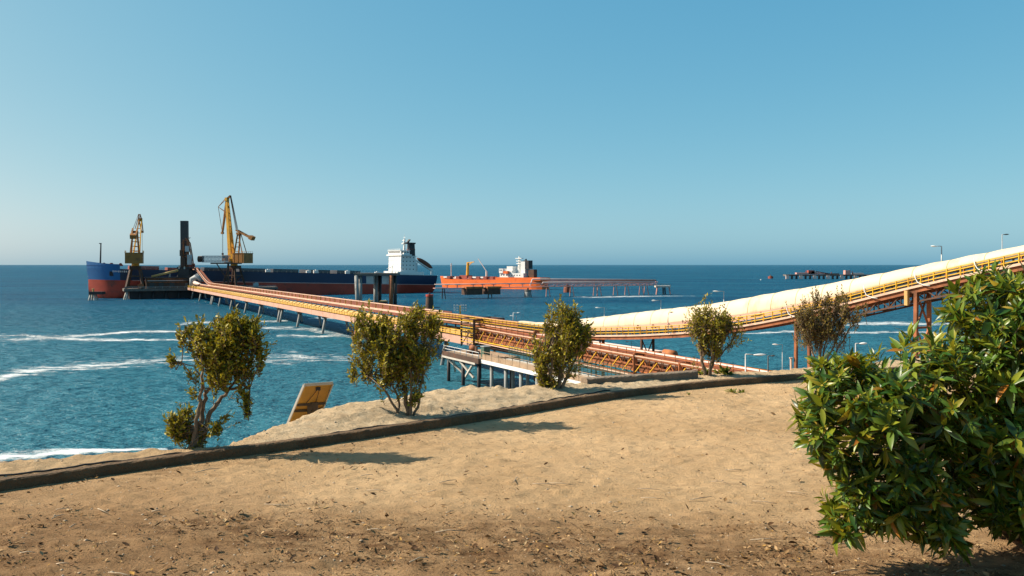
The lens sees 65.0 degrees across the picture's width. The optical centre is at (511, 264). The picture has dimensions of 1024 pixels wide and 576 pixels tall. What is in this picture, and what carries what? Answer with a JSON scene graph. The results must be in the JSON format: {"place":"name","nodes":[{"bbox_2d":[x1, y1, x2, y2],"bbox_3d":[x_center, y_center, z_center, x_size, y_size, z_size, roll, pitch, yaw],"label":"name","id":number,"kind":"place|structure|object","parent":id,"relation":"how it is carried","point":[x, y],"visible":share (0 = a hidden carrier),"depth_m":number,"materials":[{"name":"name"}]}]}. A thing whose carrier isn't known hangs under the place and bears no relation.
{"place":"outdoors","nodes":[
{"label":"outdoors","id":0,"kind":"place"},
{"bbox_2d":[0,265,987,461],"bbox_3d":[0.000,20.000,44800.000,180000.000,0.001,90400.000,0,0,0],"label":"sea","id":1,"kind":"structure","parent":0,"point":[112,406],"depth_m":206.66,"materials":[{"name":"liquid"}]},
{"bbox_2d":[88,289,105,299],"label":"bow dolphin","id":2,"kind":"object","parent":1,"relation":"in","point":[93,294],"visible":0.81,"depth_m":450.22,"materials":[{"name":"concrete"}]},
{"bbox_2d":[122,282,277,299],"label":"berth","id":3,"kind":"object","parent":1,"relation":"in","point":[139,292],"visible":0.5,"depth_m":473.77,"materials":[{"name":"grey concrete"}]},
{"bbox_2d":[124,214,144,288],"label":"harbour crane","id":4,"kind":"object","parent":3,"relation":"on","point":[135,260],"visible":1,"depth_m":468.09,"materials":[{"name":"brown metal"}]},
{"bbox_2d":[144,277,190,287],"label":"conveyor house","id":5,"kind":"structure","parent":3,"relation":"on","point":[175,282],"depth_m":476.04,"materials":[{"name":"brown metal"}]},
{"bbox_2d":[151,270,178,276],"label":"feed tube","id":6,"kind":"object","parent":5,"relation":"on","point":[165,273],"visible":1,"depth_m":477.36,"materials":[{"name":"metal"}]},
{"bbox_2d":[177,221,193,283],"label":"ship loader","id":7,"kind":"object","parent":3,"relation":"on","point":[185,269],"visible":0.92,"depth_m":481.45,"materials":[{"name":"brown metal"}]},
{"bbox_2d":[197,256,241,284],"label":"lattice boom","id":8,"kind":"object","parent":3,"relation":"on","point":[200,258],"visible":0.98,"depth_m":484.94,"materials":[{"name":"grey metal"}]},
{"bbox_2d":[218,195,255,286],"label":"harbour crane","id":9,"kind":"object","parent":3,"relation":"on","point":[242,257],"visible":0.92,"depth_m":497.91,"materials":[{"name":"yellow metal"}]},
{"bbox_2d":[86,235,436,297],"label":"bulk carrier","id":10,"kind":"object","parent":1,"relation":"on","point":[110,279],"visible":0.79,"depth_m":528.98,"materials":[{"name":"blue metal"}]},
{"bbox_2d":[187,267,511,364],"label":"pier","id":11,"kind":"structure","parent":1,"relation":"in","point":[452,333],"depth_m":253.58,"materials":[{"name":"metal"}]},
{"bbox_2d":[189,273,208,287],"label":"transfer chute","id":12,"kind":"object","parent":11,"relation":"on","point":[193,279],"visible":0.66,"depth_m":473.26,"materials":[{"name":"white metal"}]},
{"bbox_2d":[460,316,504,345],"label":"transfer tower","id":13,"kind":"structure","parent":11,"relation":"on","point":[473,331],"depth_m":146.63,"materials":[{"name":"yellow metal"}]},
{"bbox_2d":[354,271,399,307],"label":"mooring portal","id":14,"kind":"object","parent":1,"relation":"in","point":[377,280],"visible":0.81,"depth_m":372.40,"materials":[{"name":"grey metal"}]},
{"bbox_2d":[425,292,433,308],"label":"mooring dolphin","id":15,"kind":"object","parent":1,"relation":"in","point":[429,301],"visible":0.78,"depth_m":351.37,"materials":[{"name":"grey concrete"}]},
{"bbox_2d":[0,296,947,459],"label":"sea foam","id":16,"kind":"object","parent":1,"relation":"on","point":[69,451],"visible":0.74,"depth_m":151.66,"materials":[{"name":"white"}]},
{"bbox_2d":[442,345,519,387],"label":"platform","id":17,"kind":"structure","parent":1,"relation":"in","point":[462,356],"depth_m":132.84,"materials":[{"name":"grey concrete"}]},
{"bbox_2d":[467,345,479,353],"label":"winch","id":18,"kind":"object","parent":17,"relation":"on","point":[473,348],"visible":0.91,"depth_m":135.10,"materials":[{"name":"brown metal"}]},
{"bbox_2d":[480,345,490,356],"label":"machine box","id":19,"kind":"object","parent":17,"relation":"on","point":[485,348],"visible":0.82,"depth_m":130.02,"materials":[{"name":"green"}]},
{"bbox_2d":[440,256,549,289],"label":"tanker","id":20,"kind":"object","parent":1,"relation":"on","point":[524,271],"visible":0.78,"depth_m":666.01,"materials":[{"name":"orange paint"}]},
{"bbox_2d":[524,288,531,297],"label":"mooring dolphin","id":21,"kind":"object","parent":1,"relation":"in","point":[527,293],"visible":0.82,"depth_m":488.78,"materials":[{"name":"grey concrete"}]},
{"bbox_2d":[433,278,657,298],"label":"pipe jetty","id":22,"kind":"object","parent":1,"relation":"in","point":[478,290],"visible":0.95,"depth_m":504.62,"materials":[{"name":"red metal"}]},
{"bbox_2d":[481,346,631,388],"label":"walkway","id":23,"kind":"structure","parent":1,"relation":"on","point":[519,366],"depth_m":118.68,"materials":[{"name":"white metal"}]},
{"bbox_2d":[563,285,570,291],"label":"mooring dolphin","id":24,"kind":"object","parent":1,"relation":"in","point":[566,289],"visible":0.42,"depth_m":579.16,"materials":[{"name":"brown metal"}]},
{"bbox_2d":[530,341,677,362],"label":"pipeline","id":25,"kind":"object","parent":1,"relation":"in","point":[671,352],"visible":0.12,"depth_m":124.70,"materials":[{"name":"orange metal"}]},
{"bbox_2d":[654,284,670,293],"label":"jetty head","id":26,"kind":"object","parent":1,"relation":"in","point":[663,288],"visible":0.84,"depth_m":540.39},
{"bbox_2d":[783,270,872,278],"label":"pier","id":27,"kind":"structure","parent":1,"relation":"in","point":[814,273],"depth_m":1122.50,"materials":[{"name":"grey concrete"}]},
{"bbox_2d":[0,352,1023,575],"bbox_3d":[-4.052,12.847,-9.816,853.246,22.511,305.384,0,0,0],"label":"ground","id":28,"kind":"structure","parent":0,"point":[486,445],"depth_m":6.13,"materials":[{"name":"beige sand"}]},
{"bbox_2d":[162,303,277,449],"bbox_3d":[-2.764,1.091,7.562,1.059,1.455,0.585,0,0,0],"label":"bush","id":29,"kind":"object","parent":28,"relation":"on","point":[222,341],"visible":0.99,"depth_m":7.51,"materials":[{"name":"green plant"}]},
{"bbox_2d":[0,390,609,475],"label":"hose","id":30,"kind":"object","parent":28,"relation":"on","point":[47,470],"visible":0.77,"depth_m":7.19,"materials":[{"name":"black rubber"}]},
{"bbox_2d":[286,381,333,423],"bbox_3d":[-2.484,2.028,9.757,0.424,1.282,0.670,0,0,-41],"label":"solar panel","id":31,"kind":"object","parent":28,"relation":"on","point":[312,398],"visible":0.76,"depth_m":9.63,"materials":[{"name":"glass"}]},
{"bbox_2d":[347,298,449,415],"bbox_3d":[-1.290,1.100,9.145,1.104,1.454,0.912,0,0,33],"label":"bush","id":32,"kind":"object","parent":28,"relation":"on","point":[402,359],"visible":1,"depth_m":9.07,"materials":[{"name":"green plant"}]},
{"bbox_2d":[0,366,925,491],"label":"concrete kerb","id":33,"kind":"structure","parent":28,"relation":"on","point":[61,476],"depth_m":8.14,"materials":[{"name":"grey concrete"}]},
{"bbox_2d":[3,461,963,575],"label":"twigs","id":34,"kind":"object","parent":28,"relation":"on","point":[461,530],"visible":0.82,"depth_m":5.75,"materials":[{"name":"wood"}]},
{"bbox_2d":[4,373,1017,575],"bbox_3d":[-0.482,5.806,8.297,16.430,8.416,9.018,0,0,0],"label":"pebbles","id":35,"kind":"object","parent":28,"relation":"on","point":[223,565],"visible":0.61,"depth_m":5.77,"materials":[{"name":"stone"}]},
{"bbox_2d":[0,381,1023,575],"bbox_3d":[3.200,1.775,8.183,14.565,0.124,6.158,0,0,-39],"label":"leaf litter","id":36,"kind":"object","parent":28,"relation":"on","point":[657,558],"visible":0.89,"depth_m":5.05,"materials":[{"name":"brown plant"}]},
{"bbox_2d":[527,293,596,388],"bbox_3d":[0.682,1.114,10.964,0.956,1.456,0.653,0,0,12],"label":"bush","id":37,"kind":"object","parent":28,"relation":"on","point":[568,337],"visible":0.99,"depth_m":10.90,"materials":[{"name":"green plant"}]},
{"bbox_2d":[471,320,769,381],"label":"truss gallery","id":38,"kind":"object","parent":28,"relation":"on","point":[633,357],"visible":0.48,"depth_m":110.77,"materials":[{"name":"orange metal"}]},
{"bbox_2d":[581,370,697,383],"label":"concrete beam","id":39,"kind":"structure","parent":28,"relation":"on","point":[685,374],"depth_m":11.77,"materials":[{"name":"grey concrete"}]},
{"bbox_2d":[575,349,772,375],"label":"side conveyor","id":40,"kind":"object","parent":28,"relation":"on","point":[664,367],"visible":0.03,"depth_m":118.01,"materials":[{"name":"brown metal"}]},
{"bbox_2d":[683,292,751,375],"bbox_3d":[3.143,1.103,12.454,1.030,1.354,0.683,0,0,0],"label":"bush","id":41,"kind":"object","parent":28,"relation":"on","point":[711,343],"visible":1,"depth_m":12.36,"materials":[{"name":"green plant"}]},
{"bbox_2d":[424,245,1023,367],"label":"covered conveyor","id":42,"kind":"object","parent":28,"relation":"on","point":[743,309],"visible":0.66,"depth_m":87.73,"materials":[{"name":"white metal"}]},
{"bbox_2d":[454,305,466,319],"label":"floodlight mast","id":43,"kind":"object","parent":42,"relation":"on","point":[460,307],"visible":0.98,"depth_m":155.32,"materials":[{"name":"metal"}]},
{"bbox_2d":[713,364,735,374],"bbox_3d":[3.314,1.636,12.548,0.331,0.159,0.338,0,0,-36],"label":"weed","id":44,"kind":"object","parent":28,"relation":"on","point":[724,371],"visible":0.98,"depth_m":12.53,"materials":[{"name":"green plant"}]},
{"bbox_2d":[724,388,736,392],"bbox_3d":[3.048,1.748,11.220,0.191,0.072,0.184,0,0,9],"label":"weed","id":45,"kind":"object","parent":28,"relation":"on","point":[732,390],"visible":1,"depth_m":11.21,"materials":[{"name":"green plant"}]},
{"bbox_2d":[745,354,765,371],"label":"street lamp","id":46,"kind":"object","parent":28,"relation":"on","point":[752,354],"visible":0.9,"depth_m":65.95,"materials":[{"name":"metal"}]},
{"bbox_2d":[767,355,774,371],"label":"street lamp","id":47,"kind":"object","parent":28,"relation":"on","point":[768,362],"visible":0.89,"depth_m":79.95,"materials":[{"name":"grey metal"}]},
{"bbox_2d":[772,344,782,369],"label":"street lamp","id":48,"kind":"object","parent":28,"relation":"on","point":[782,353],"visible":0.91,"depth_m":87.97,"materials":[{"name":"metal"}]},
{"bbox_2d":[783,284,868,361],"bbox_3d":[5.037,1.019,12.943,1.427,1.435,0.908,0,0,0],"label":"bush","id":49,"kind":"object","parent":28,"relation":"on","point":[812,327],"visible":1,"depth_m":12.81,"materials":[{"name":"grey plant"}]},
{"bbox_2d":[785,259,1023,564],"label":"bush","id":50,"kind":"object","parent":28,"relation":"on","point":[928,423],"visible":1,"depth_m":4.62,"materials":[{"name":"green plant"}]},
{"bbox_2d":[0,0,1023,264],"label":"sky","id":51,"kind":"structure","parent":0,"point":[492,132],"materials":[{"name":"blue"}]}
]}

